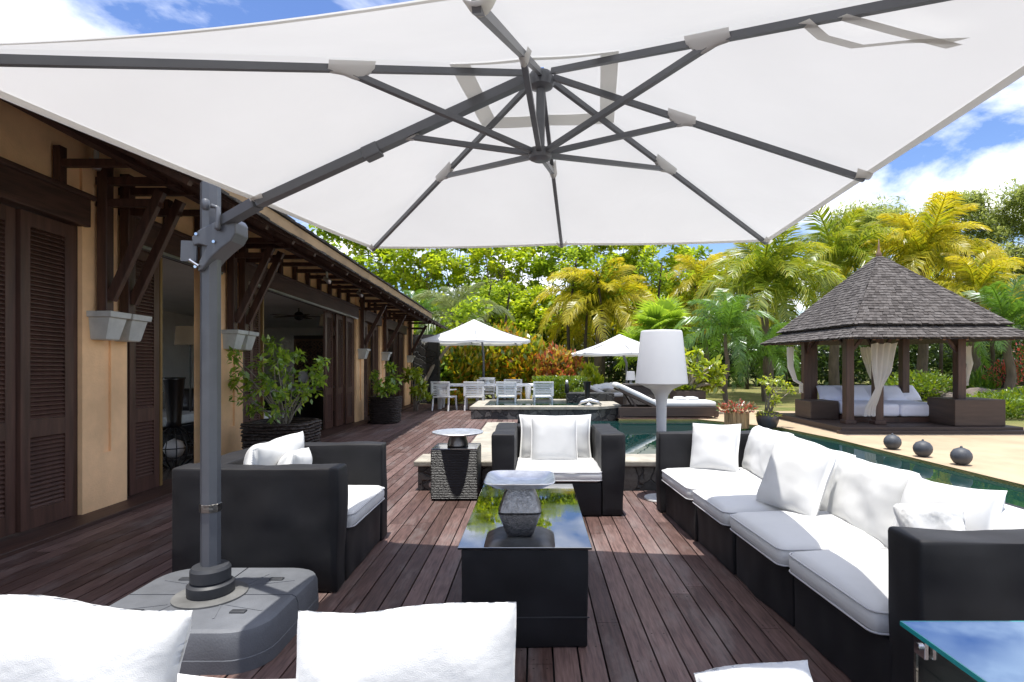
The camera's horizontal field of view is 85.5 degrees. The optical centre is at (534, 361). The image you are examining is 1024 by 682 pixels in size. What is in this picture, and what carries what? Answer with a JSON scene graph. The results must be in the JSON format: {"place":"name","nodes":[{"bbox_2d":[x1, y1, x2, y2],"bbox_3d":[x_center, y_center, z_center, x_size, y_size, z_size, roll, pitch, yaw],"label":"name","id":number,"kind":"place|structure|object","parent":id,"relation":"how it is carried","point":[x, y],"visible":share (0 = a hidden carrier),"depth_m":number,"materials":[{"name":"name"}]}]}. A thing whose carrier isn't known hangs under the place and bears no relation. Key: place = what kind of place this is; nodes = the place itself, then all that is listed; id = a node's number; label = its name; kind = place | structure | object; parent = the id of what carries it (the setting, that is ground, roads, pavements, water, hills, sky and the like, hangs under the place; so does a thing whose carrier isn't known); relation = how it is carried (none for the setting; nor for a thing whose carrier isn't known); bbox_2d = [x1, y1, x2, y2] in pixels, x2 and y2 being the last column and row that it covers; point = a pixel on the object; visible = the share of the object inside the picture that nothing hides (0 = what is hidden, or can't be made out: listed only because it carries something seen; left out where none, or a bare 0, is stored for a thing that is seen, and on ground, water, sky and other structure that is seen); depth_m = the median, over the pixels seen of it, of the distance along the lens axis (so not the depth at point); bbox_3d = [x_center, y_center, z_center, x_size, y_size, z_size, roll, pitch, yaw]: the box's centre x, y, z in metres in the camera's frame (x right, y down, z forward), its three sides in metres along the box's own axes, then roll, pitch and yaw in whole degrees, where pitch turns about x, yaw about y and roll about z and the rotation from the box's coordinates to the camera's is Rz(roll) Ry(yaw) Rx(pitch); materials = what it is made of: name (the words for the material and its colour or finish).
{"place":"outdoors","nodes":[
{"label":"outdoors","id":0,"kind":"place"},
{"bbox_2d":[264,386,333,422],"bbox_3d":[-5.250,0.970,12.050,1.200,0.800,1.900,0,0,0],"label":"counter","id":1,"kind":"object","parent":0,"point":[314,409],"visible":0.07,"depth_m":11.68,"materials":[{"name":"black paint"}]},
{"bbox_2d":[0,0,1023,363],"label":"sky","id":2,"kind":"structure","parent":0,"point":[983,148],"materials":[{"name":"blue"}]},
{"bbox_2d":[445,367,1023,488],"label":"lawn","id":3,"kind":"structure","parent":0,"point":[752,393],"depth_m":17.61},
{"bbox_2d":[0,98,447,559],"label":"villa","id":4,"kind":"object","parent":3,"relation":"on","point":[99,291],"visible":0.89,"depth_m":5.17,"materials":[{"name":"brown wood"}]},
{"bbox_2d":[163,377,193,468],"bbox_3d":[-4.720,0.798,7.250,0.555,1.176,0.554,0,0,0],"label":"wire floor lantern","id":5,"kind":"object","parent":4,"relation":"on","point":[174,397],"visible":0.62,"depth_m":7.17,"materials":[{"name":"black paint"}]},
{"bbox_2d":[163,391,193,445],"bbox_3d":[-6.250,0.915,9.300,1.300,0.730,1.800,0,0,0],"label":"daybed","id":6,"kind":"object","parent":4,"relation":"on","point":[187,420],"visible":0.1,"depth_m":8.96,"materials":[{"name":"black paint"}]},
{"bbox_2d":[174,326,193,442],"bbox_3d":[-5.846,0.395,9.400,0.460,1.970,0.455,0,0,0],"label":"floor lamp","id":7,"kind":"object","parent":4,"relation":"on","point":[184,335],"visible":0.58,"depth_m":9.21,"materials":[{"name":"black paint"}]},
{"bbox_2d":[294,339,333,410],"bbox_3d":[-5.825,0.350,14.625,1.050,1.900,0.050,0,0,0],"label":"carved screen","id":8,"kind":"object","parent":4,"relation":"on","point":[296,367],"visible":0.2,"depth_m":14.62,"materials":[{"name":"brown wood"}]},
{"bbox_2d":[308,224,376,271],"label":"tall tree","id":9,"kind":"object","parent":3,"relation":"on","point":[338,240],"visible":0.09,"depth_m":33.22,"materials":[{"name":"green plant"}]},
{"bbox_2d":[343,239,424,288],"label":"tall tree","id":10,"kind":"object","parent":3,"relation":"on","point":[354,247],"visible":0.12,"depth_m":35.15,"materials":[{"name":"green plant"}]},
{"bbox_2d":[373,248,459,303],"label":"tall tree","id":11,"kind":"object","parent":3,"relation":"on","point":[435,263],"visible":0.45,"depth_m":33.44,"materials":[{"name":"green plant"}]},
{"bbox_2d":[403,289,448,333],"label":"tree","id":12,"kind":"object","parent":3,"relation":"on","point":[426,306],"visible":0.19,"depth_m":26.11,"materials":[{"name":"green plant"}]},
{"bbox_2d":[413,334,440,403],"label":"stone wall","id":13,"kind":"structure","parent":3,"relation":"on","point":[426,355],"depth_m":18.45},
{"bbox_2d":[412,292,492,403],"bbox_3d":[-2.822,-0.482,19.048,2.889,3.835,1.456,0,0,-17],"label":"leaning tree","id":14,"kind":"object","parent":3,"relation":"on","point":[464,315],"visible":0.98,"depth_m":19.01,"materials":[{"name":"green plant"}]},
{"bbox_2d":[414,248,491,301],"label":"tall tree","id":15,"kind":"object","parent":3,"relation":"on","point":[447,284],"visible":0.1,"depth_m":37.01,"materials":[{"name":"green plant"}]},
{"bbox_2d":[411,282,514,333],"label":"coconut palm","id":16,"kind":"object","parent":3,"relation":"on","point":[447,302],"visible":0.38,"depth_m":24.62,"materials":[{"name":"green plant"}]},
{"bbox_2d":[441,345,486,399],"bbox_3d":[-2.822,0.267,19.803,1.955,2.466,1.992,0,0,-44],"label":"croton bush","id":17,"kind":"object","parent":3,"relation":"on","point":[462,372],"visible":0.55,"depth_m":19.32,"materials":[{"name":"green plant"}]},
{"bbox_2d":[457,327,506,399],"bbox_3d":[-2.069,0.006,20.306,2.130,2.938,2.030,0,0,-42],"label":"croton bush","id":18,"kind":"object","parent":3,"relation":"on","point":[489,356],"visible":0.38,"depth_m":19.79,"materials":[{"name":"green plant"}]},
{"bbox_2d":[446,246,537,326],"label":"tall tree","id":19,"kind":"object","parent":3,"relation":"on","point":[522,258],"visible":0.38,"depth_m":34.42,"materials":[{"name":"green plant"}]},
{"bbox_2d":[479,321,528,398],"bbox_3d":[-1.233,-0.042,20.627,2.336,3.095,1.833,0,0,0],"label":"croton bush","id":20,"kind":"object","parent":3,"relation":"on","point":[509,329],"visible":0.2,"depth_m":20.12,"materials":[{"name":"green plant"}]},
{"bbox_2d":[487,278,520,329],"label":"slim tree","id":21,"kind":"object","parent":3,"relation":"on","point":[509,289],"visible":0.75,"depth_m":27.00,"materials":[{"name":"green plant"}]},
{"bbox_2d":[471,284,541,349],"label":"bushy tree","id":22,"kind":"object","parent":3,"relation":"on","point":[520,322],"visible":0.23,"depth_m":29.73,"materials":[{"name":"green plant"}]},
{"bbox_2d":[496,330,546,398],"bbox_3d":[-0.382,0.135,20.318,2.258,2.688,1.847,0,0,0],"label":"croton bush","id":23,"kind":"object","parent":3,"relation":"on","point":[534,346],"visible":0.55,"depth_m":19.82,"materials":[{"name":"green plant"}]},
{"bbox_2d":[483,246,569,335],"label":"tall tree","id":24,"kind":"object","parent":3,"relation":"on","point":[518,275],"visible":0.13,"depth_m":36.38,"materials":[{"name":"green plant"}]},
{"bbox_2d":[501,285,578,346],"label":"bushy tree","id":25,"kind":"object","parent":3,"relation":"on","point":[536,292],"visible":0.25,"depth_m":30.55,"materials":[{"name":"green plant"}]},
{"bbox_2d":[530,340,575,398],"bbox_3d":[0.623,0.349,19.819,1.685,2.248,1.854,0,0,0],"label":"croton bush","id":26,"kind":"object","parent":3,"relation":"on","point":[553,359],"visible":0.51,"depth_m":19.34,"materials":[{"name":"orange plant"}]},
{"bbox_2d":[525,245,594,346],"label":"tall tree","id":27,"kind":"object","parent":3,"relation":"on","point":[549,261],"visible":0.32,"depth_m":34.66,"materials":[{"name":"green plant"}]},
{"bbox_2d":[532,375,587,398],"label":"clipped hedge","id":28,"kind":"object","parent":3,"relation":"on","point":[559,381],"visible":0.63,"depth_m":17.60,"materials":[{"name":"green plant"}]},
{"bbox_2d":[548,248,584,350],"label":"slim tree","id":29,"kind":"object","parent":3,"relation":"on","point":[572,289],"visible":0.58,"depth_m":27.01,"materials":[{"name":"green plant"}]},
{"bbox_2d":[573,362,603,385],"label":"croton bush","id":30,"kind":"object","parent":3,"relation":"on","point":[590,372],"visible":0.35,"depth_m":19.47,"materials":[{"name":"green plant"}]},
{"bbox_2d":[530,257,656,375],"bbox_3d":[3.154,-1.796,27.525,6.871,6.649,5.776,0,0,0],"label":"coconut palm","id":31,"kind":"object","parent":3,"relation":"on","point":[615,307],"visible":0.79,"depth_m":26.70,"materials":[{"name":"yellow plant"}]},
{"bbox_2d":[579,252,625,382],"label":"slim tree","id":32,"kind":"object","parent":3,"relation":"on","point":[595,267],"visible":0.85,"depth_m":26.36,"materials":[{"name":"green plant"}]},
{"bbox_2d":[571,334,639,382],"bbox_3d":[2.910,0.234,19.000,3.023,2.332,3.023,0,0,-6],"label":"garden parasol","id":33,"kind":"object","parent":3,"relation":"on","point":[624,347],"visible":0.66,"depth_m":18.20,"materials":[{"name":"fabric"}]},
{"bbox_2d":[574,245,652,381],"bbox_3d":[5.166,-4.015,38.032,5.864,11.049,5.101,0,0,0],"label":"tall tree","id":34,"kind":"object","parent":3,"relation":"on","point":[595,249],"visible":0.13,"depth_m":37.41,"materials":[{"name":"green plant"}]},
{"bbox_2d":[605,244,694,329],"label":"tall tree","id":35,"kind":"object","parent":3,"relation":"on","point":[632,249],"visible":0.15,"depth_m":36.18,"materials":[{"name":"green plant"}]},
{"bbox_2d":[633,249,674,300],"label":"slim tree","id":36,"kind":"object","parent":3,"relation":"on","point":[663,280],"visible":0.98,"depth_m":26.50,"materials":[{"name":"green plant"}]},
{"bbox_2d":[622,294,696,342],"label":"fan palm","id":37,"kind":"object","parent":3,"relation":"on","point":[668,313],"visible":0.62,"depth_m":21.43,"materials":[{"name":"green plant"}]},
{"bbox_2d":[665,245,712,334],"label":"tall tree","id":38,"kind":"object","parent":3,"relation":"on","point":[697,250],"visible":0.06,"depth_m":37.93,"materials":[{"name":"green plant"}]},
{"bbox_2d":[664,250,756,387],"bbox_3d":[9.184,-2.215,29.948,5.094,7.497,5.731,0,0,0],"label":"coconut palm","id":39,"kind":"object","parent":3,"relation":"on","point":[697,267],"visible":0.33,"depth_m":29.47,"materials":[{"name":"yellow plant"}]},
{"bbox_2d":[428,314,1023,386],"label":"understory","id":40,"kind":"object","parent":3,"relation":"on","point":[933,354],"visible":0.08,"depth_m":31.64,"materials":[{"name":"green plant"}]},
{"bbox_2d":[674,290,781,402],"bbox_3d":[6.224,-0.476,17.992,3.132,4.010,3.071,0,0,-36],"label":"coconut palm","id":41,"kind":"object","parent":3,"relation":"on","point":[732,316],"visible":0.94,"depth_m":17.81,"materials":[{"name":"green plant"}]},
{"bbox_2d":[719,322,800,401],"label":"coconut palm","id":42,"kind":"object","parent":3,"relation":"on","point":[774,328],"visible":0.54,"depth_m":19.18,"materials":[{"name":"green plant"}]},
{"bbox_2d":[693,223,846,396],"bbox_3d":[9.180,-1.932,22.053,5.827,6.933,6.632,0,0,0],"label":"coconut palm","id":43,"kind":"object","parent":3,"relation":"on","point":[756,269],"visible":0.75,"depth_m":21.02,"materials":[{"name":"green plant"}]},
{"bbox_2d":[772,204,912,384],"bbox_3d":[13.498,-2.791,24.801,5.996,8.642,5.742,0,0,38],"label":"coconut palm","id":44,"kind":"object","parent":3,"relation":"on","point":[841,247],"visible":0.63,"depth_m":24.37,"materials":[{"name":"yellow plant"}]},
{"bbox_2d":[802,194,941,352],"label":"feathery tree","id":45,"kind":"object","parent":3,"relation":"on","point":[873,213],"visible":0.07,"depth_m":41.66,"materials":[{"name":"green plant"}]},
{"bbox_2d":[885,369,952,400],"bbox_3d":[13.881,0.852,19.984,2.980,1.267,2.056,0,0,0],"label":"round shrub","id":46,"kind":"object","parent":3,"relation":"on","point":[926,385],"visible":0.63,"depth_m":19.64,"materials":[{"name":"green plant"}]},
{"bbox_2d":[841,191,1012,389],"bbox_3d":[16.744,-2.739,23.741,6.246,8.536,5.840,0,0,0],"label":"coconut palm","id":47,"kind":"object","parent":3,"relation":"on","point":[926,240],"visible":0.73,"depth_m":22.82,"materials":[{"name":"yellow plant"}]},
{"bbox_2d":[907,188,1023,376],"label":"feathery tree","id":48,"kind":"object","parent":3,"relation":"on","point":[981,217],"visible":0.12,"depth_m":42.24,"materials":[{"name":"green plant"}]},
{"bbox_2d":[930,249,1023,380],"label":"coconut palm","id":49,"kind":"object","parent":3,"relation":"on","point":[975,276],"visible":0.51,"depth_m":20.83,"materials":[{"name":"yellow plant"}]},
{"bbox_2d":[943,362,1019,388],"bbox_3d":[16.762,0.816,20.636,2.518,1.633,2.021,0,0,-19],"label":"agave clump","id":50,"kind":"object","parent":3,"relation":"on","point":[980,382],"visible":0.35,"depth_m":20.31,"materials":[{"name":"green plant"}]},
{"bbox_2d":[960,275,1023,389],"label":"coconut palm","id":51,"kind":"object","parent":3,"relation":"on","point":[1004,303],"visible":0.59,"depth_m":18.61,"materials":[{"name":"green plant"}]},
{"bbox_2d":[962,178,1023,353],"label":"feathery tree","id":52,"kind":"object","parent":3,"relation":"on","point":[1014,205],"visible":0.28,"depth_m":41.93,"materials":[{"name":"green plant"}]},
{"bbox_2d":[966,390,1023,418],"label":"hedge","id":53,"kind":"object","parent":3,"relation":"on","point":[1016,406],"visible":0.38,"depth_m":13.38,"materials":[{"name":"green plant"}]},
{"bbox_2d":[590,421,1023,506],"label":"pool water","id":54,"kind":"structure","parent":0,"point":[640,437],"depth_m":8.66,"materials":[{"name":"teal liquid"}]},
{"bbox_2d":[618,407,1023,484],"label":"sand path","id":55,"kind":"structure","parent":0,"point":[999,456],"depth_m":9.19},
{"bbox_2d":[622,383,654,404],"bbox_3d":[3.236,1.034,16.844,1.050,0.719,0.738,0,0,0],"label":"sun lounger","id":56,"kind":"object","parent":55,"relation":"on","point":[646,391],"visible":0.3,"depth_m":16.50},
{"bbox_2d":[616,416,709,418],"bbox_3d":[3.150,1.380,14.963,2.200,0.035,3.075,0,0,0],"label":"pool edge","id":57,"kind":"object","parent":55,"relation":"on","point":[668,417],"depth_m":13.47,"materials":[{"name":"stone"}]},
{"bbox_2d":[612,382,718,417],"bbox_3d":[3.229,0.941,13.875,2.506,0.840,0.875,0,0,0],"label":"sun lounger","id":58,"kind":"object","parent":57,"relation":"on","point":[702,407],"visible":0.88,"depth_m":13.47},
{"bbox_2d":[670,389,705,398],"bbox_3d":[4.096,1.079,14.875,0.775,0.632,0.750,0,0,0],"label":"planter","id":59,"kind":"object","parent":55,"relation":"on","point":[700,394],"visible":0.39,"depth_m":14.50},
{"bbox_2d":[684,346,729,395],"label":"plumeria tree","id":60,"kind":"object","parent":59,"relation":"in","point":[698,376],"visible":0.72,"depth_m":14.74,"materials":[{"name":"green plant"}]},
{"bbox_2d":[724,411,748,428],"bbox_3d":[4.279,1.222,11.733,0.500,0.346,0.506,0,0,0],"label":"planter","id":61,"kind":"object","parent":55,"relation":"on","point":[738,417],"visible":0.66,"depth_m":11.52,"materials":[{"name":"brown wood"}]},
{"bbox_2d":[716,398,758,414],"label":"flowering plant","id":62,"kind":"object","parent":61,"relation":"in","point":[724,406],"visible":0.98,"depth_m":11.63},
{"bbox_2d":[756,411,778,428],"bbox_3d":[4.869,1.226,11.581,0.450,0.339,0.450,0,0,0],"label":"planter","id":63,"kind":"object","parent":55,"relation":"on","point":[764,420],"visible":0.81,"depth_m":11.41,"materials":[{"name":"black ceramic"}]},
{"bbox_2d":[754,373,795,416],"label":"potted plant","id":64,"kind":"object","parent":63,"relation":"in","point":[769,402],"visible":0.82,"depth_m":11.55,"materials":[{"name":"green plant"}]},
{"bbox_2d":[760,240,1023,433],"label":"gazebo","id":65,"kind":"object","parent":55,"relation":"on","point":[879,298],"visible":0.98,"depth_m":11.23,"materials":[{"name":"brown wood"}]},
{"bbox_2d":[864,343,896,416],"bbox_3d":[6.978,0.363,11.144,0.721,1.488,0.181,0,0,0],"label":"curtain","id":66,"kind":"object","parent":65,"relation":"hanging from","point":[882,357],"visible":1,"depth_m":11.14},
{"bbox_2d":[833,400,928,416],"bbox_3d":[7.687,1.022,12.438,1.949,0.299,1.634,0,0,0],"label":"daybed mattress","id":67,"kind":"object","parent":65,"relation":"on","point":[901,408],"visible":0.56,"depth_m":11.64,"materials":[{"name":"white fabric"}]},
{"bbox_2d":[816,385,841,399],"bbox_3d":[6.938,0.737,12.972,0.575,0.360,0.344,0,0,12],"label":"pillow","id":68,"kind":"object","parent":67,"relation":"on","point":[829,392],"visible":0.78,"depth_m":12.89,"materials":[{"name":"white fabric"}]},
{"bbox_2d":[950,446,972,464],"bbox_3d":[5.752,1.264,7.466,0.250,0.256,0.250,0,0,0],"label":"garden globe","id":69,"kind":"object","parent":55,"relation":"on","point":[960,455],"visible":1,"depth_m":7.39,"materials":[{"name":"grey ceramic"}]},
{"bbox_3d":[16.456,1.285,19.367,1.486,0.748,1.174,0,0,0],"label":"rock","id":70,"kind":"object","parent":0,"visible":0},
{"bbox_2d":[981,357,1023,387],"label":"bougainvillea","id":71,"kind":"object","parent":70,"relation":"on","point":[1001,373],"visible":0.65,"depth_m":19.31,"materials":[{"name":"red plant"}]},
{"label":"ground","id":72,"kind":"structure","parent":0,"visible":0},
{"bbox_2d":[414,422,655,490],"bbox_3d":[1.812,1.389,3.799,3.894,0.622,13.212,0,0,-24],"label":"pool rim","id":73,"kind":"object","parent":72,"relation":"on","point":[640,472],"visible":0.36,"depth_m":6.02,"materials":[{"name":"stone"}]},
{"bbox_2d":[470,392,620,423],"bbox_3d":[0.310,1.290,14.805,3.780,0.820,2.790,0,0,0],"label":"spa tub","id":74,"kind":"object","parent":72,"relation":"on","point":[607,410],"visible":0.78,"depth_m":13.53,"materials":[{"name":"stone"}]},
{"bbox_2d":[526,517,636,681],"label":"deck underlay","id":75,"kind":"object","parent":72,"relation":"on","point":[553,656],"depth_m":2.64,"materials":[{"name":"grey plastic"}]},
{"bbox_2d":[0,404,852,681],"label":"deck","id":76,"kind":"structure","parent":75,"relation":"on","point":[412,557],"depth_m":3.56,"materials":[{"name":"brown wood"}]},
{"bbox_2d":[177,673,295,681],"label":"sofa","id":77,"kind":"object","parent":76,"relation":"on","point":[185,678],"visible":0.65,"depth_m":1.11,"materials":[{"name":"white fabric"}]},
{"bbox_2d":[0,594,192,681],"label":"pillow","id":78,"kind":"object","parent":77,"relation":"on","point":[43,638],"visible":1,"depth_m":1.10,"materials":[{"name":"fabric"}]},
{"bbox_2d":[296,602,515,681],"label":"pillow","id":79,"kind":"object","parent":77,"relation":"on","point":[459,642],"visible":1,"depth_m":1.10,"materials":[{"name":"fabric"}]},
{"bbox_2d":[694,660,812,681],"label":"pillow","id":80,"kind":"object","parent":77,"relation":"on","point":[793,671],"visible":1,"depth_m":1.20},
{"bbox_2d":[172,431,386,591],"bbox_3d":[-1.675,0.972,3.911,1.044,0.874,1.163,0,0,0],"label":"armchair","id":81,"kind":"object","parent":76,"relation":"on","point":[323,516],"visible":0.87,"depth_m":3.35,"materials":[{"name":"wicker"}]},
{"bbox_2d":[277,447,311,464],"bbox_3d":[-1.699,0.801,3.840,0.246,0.404,0.470,0,0,-8],"label":"pillow","id":82,"kind":"object","parent":81,"relation":"on","point":[302,456],"visible":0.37,"depth_m":3.70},
{"bbox_2d":[240,418,321,448],"bbox_3d":[-3.299,1.087,7.250,0.870,0.620,0.872,0,0,0],"label":"planter","id":83,"kind":"object","parent":76,"relation":"on","point":[257,431],"visible":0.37,"depth_m":6.88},
{"bbox_2d":[226,334,331,423],"bbox_3d":[-3.449,0.261,7.206,1.591,1.251,0.898,0,0,0],"label":"potted shrub","id":84,"kind":"object","parent":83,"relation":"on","point":[277,413],"visible":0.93,"depth_m":7.22,"materials":[{"name":"green plant"}]},
{"bbox_2d":[368,395,401,423],"bbox_3d":[-3.419,1.097,12.700,0.706,0.600,0.707,0,0,0],"label":"planter","id":85,"kind":"object","parent":76,"relation":"on","point":[385,410],"visible":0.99,"depth_m":12.40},
{"bbox_2d":[369,361,402,397],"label":"potted shrub","id":86,"kind":"object","parent":85,"relation":"in","point":[392,388],"visible":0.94,"depth_m":12.58,"materials":[{"name":"green plant"}]},
{"bbox_2d":[400,366,433,411],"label":"lime shrub","id":87,"kind":"object","parent":76,"relation":"on","point":[420,391],"visible":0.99,"depth_m":15.43,"materials":[{"name":"green plant"}]},
{"bbox_2d":[431,381,457,410],"bbox_3d":[-2.593,0.985,15.896,0.580,0.834,0.552,0,0,20],"label":"dining chair","id":88,"kind":"object","parent":76,"relation":"on","point":[440,390],"visible":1,"depth_m":15.69,"materials":[{"name":"white paint"}]},
{"bbox_2d":[431,443,480,499],"bbox_3d":[-0.810,1.132,5.758,0.470,0.512,0.415,0,0,0],"label":"side table","id":89,"kind":"object","parent":76,"relation":"on","point":[455,473],"visible":0.95,"depth_m":5.55,"materials":[{"name":"grey stone"}]},
{"bbox_2d":[432,428,483,446],"bbox_3d":[-0.800,0.800,5.760,0.536,0.148,0.536,0,0,0],"label":"pedestal bowl","id":90,"kind":"object","parent":89,"relation":"on","point":[457,437],"visible":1,"depth_m":5.68,"materials":[{"name":"stone"}]},
{"bbox_2d":[463,382,485,410],"bbox_3d":[-1.721,0.985,15.896,0.580,0.834,0.552,0,0,0],"label":"dining chair","id":91,"kind":"object","parent":76,"relation":"on","point":[482,395],"visible":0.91,"depth_m":15.64,"materials":[{"name":"white paint"}]},
{"bbox_2d":[421,319,530,404],"bbox_3d":[-1.900,0.043,17.300,3.119,2.713,3.119,0,0,-9],"label":"garden parasol","id":92,"kind":"object","parent":76,"relation":"on","point":[473,332],"visible":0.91,"depth_m":16.34,"materials":[{"name":"fabric"}]},
{"bbox_2d":[436,383,532,408],"bbox_3d":[-1.500,1.035,16.600,3.000,0.730,0.800,0,0,0],"label":"dining table","id":93,"kind":"object","parent":76,"relation":"on","point":[527,390],"visible":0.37,"depth_m":16.25,"materials":[{"name":"white paint"}]},
{"bbox_2d":[0,0,1023,674],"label":"cantilever umbrella","id":94,"kind":"object","parent":76,"relation":"on","point":[430,124],"visible":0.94,"depth_m":2.27,"materials":[{"name":"fabric"}]},
{"bbox_2d":[457,484,591,647],"bbox_3d":[-0.049,1.153,3.382,0.653,0.502,1.395,0,0,0],"label":"coffee table","id":95,"kind":"object","parent":76,"relation":"on","point":[534,567],"visible":0.84,"depth_m":2.70,"materials":[{"name":"black wicker"}]},
{"bbox_2d":[484,470,554,513],"bbox_3d":[-0.090,0.804,3.400,0.424,0.194,0.424,0,0,0],"label":"pedestal tray","id":96,"kind":"object","parent":95,"relation":"on","point":[520,495],"visible":1,"depth_m":3.31,"materials":[{"name":"stone"}]},
{"bbox_2d":[532,381,553,401],"bbox_3d":[0.218,0.985,15.896,0.580,0.834,0.552,0,0,-7],"label":"dining chair","id":97,"kind":"object","parent":76,"relation":"on","point":[534,395],"visible":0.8,"depth_m":15.65,"materials":[{"name":"white paint"}]},
{"bbox_2d":[491,414,625,515],"bbox_3d":[0.210,0.976,5.451,1.220,0.870,0.986,0,0,0],"label":"armchair","id":98,"kind":"object","parent":76,"relation":"on","point":[594,474],"visible":0.59,"depth_m":4.99,"materials":[{"name":"wicker"}]},
{"bbox_2d":[530,416,577,459],"bbox_3d":[0.190,0.765,5.440,0.470,0.450,0.204,0,0,0],"label":"pillow","id":99,"kind":"object","parent":98,"relation":"on","point":[553,438],"visible":0.94,"depth_m":5.37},
{"bbox_2d":[635,329,687,502],"bbox_3d":[1.290,0.540,5.640,0.528,1.720,0.528,0,0,0],"label":"floor lamp","id":100,"kind":"object","parent":76,"relation":"on","point":[661,372],"visible":0.78,"depth_m":5.46,"materials":[{"name":"white plastic"}]},
{"bbox_2d":[656,425,1023,681],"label":"sofa","id":101,"kind":"object","parent":76,"relation":"on","point":[849,577],"visible":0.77,"depth_m":2.75,"materials":[{"name":"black fabric"}]},
{"bbox_2d":[690,423,740,471],"bbox_3d":[1.599,0.765,4.918,0.454,0.438,0.238,0,0,35],"label":"pillow","id":102,"kind":"object","parent":101,"relation":"on","point":[715,447],"visible":0.97,"depth_m":4.84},
{"bbox_2d":[756,439,837,515],"bbox_3d":[1.701,0.760,3.620,0.265,0.446,0.476,0,0,-23],"label":"pillow","id":103,"kind":"object","parent":101,"relation":"on","point":[796,478],"visible":0.96,"depth_m":3.52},
{"bbox_2d":[893,503,965,530],"bbox_3d":[1.661,0.723,2.317,0.254,0.261,0.264,0,0,27],"label":"pillow","id":104,"kind":"object","parent":101,"relation":"on","point":[939,516],"visible":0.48,"depth_m":2.29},
{"bbox_2d":[896,477,1006,530],"bbox_3d":[1.860,0.771,2.521,0.254,0.450,0.479,0,0,-16],"label":"pillow","id":105,"kind":"object","parent":101,"relation":"on","point":[982,509],"visible":0.34,"depth_m":2.41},
{"bbox_2d":[900,621,1023,681],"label":"glass table","id":106,"kind":"object","parent":76,"relation":"on","point":[968,651],"visible":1,"depth_m":1.46,"materials":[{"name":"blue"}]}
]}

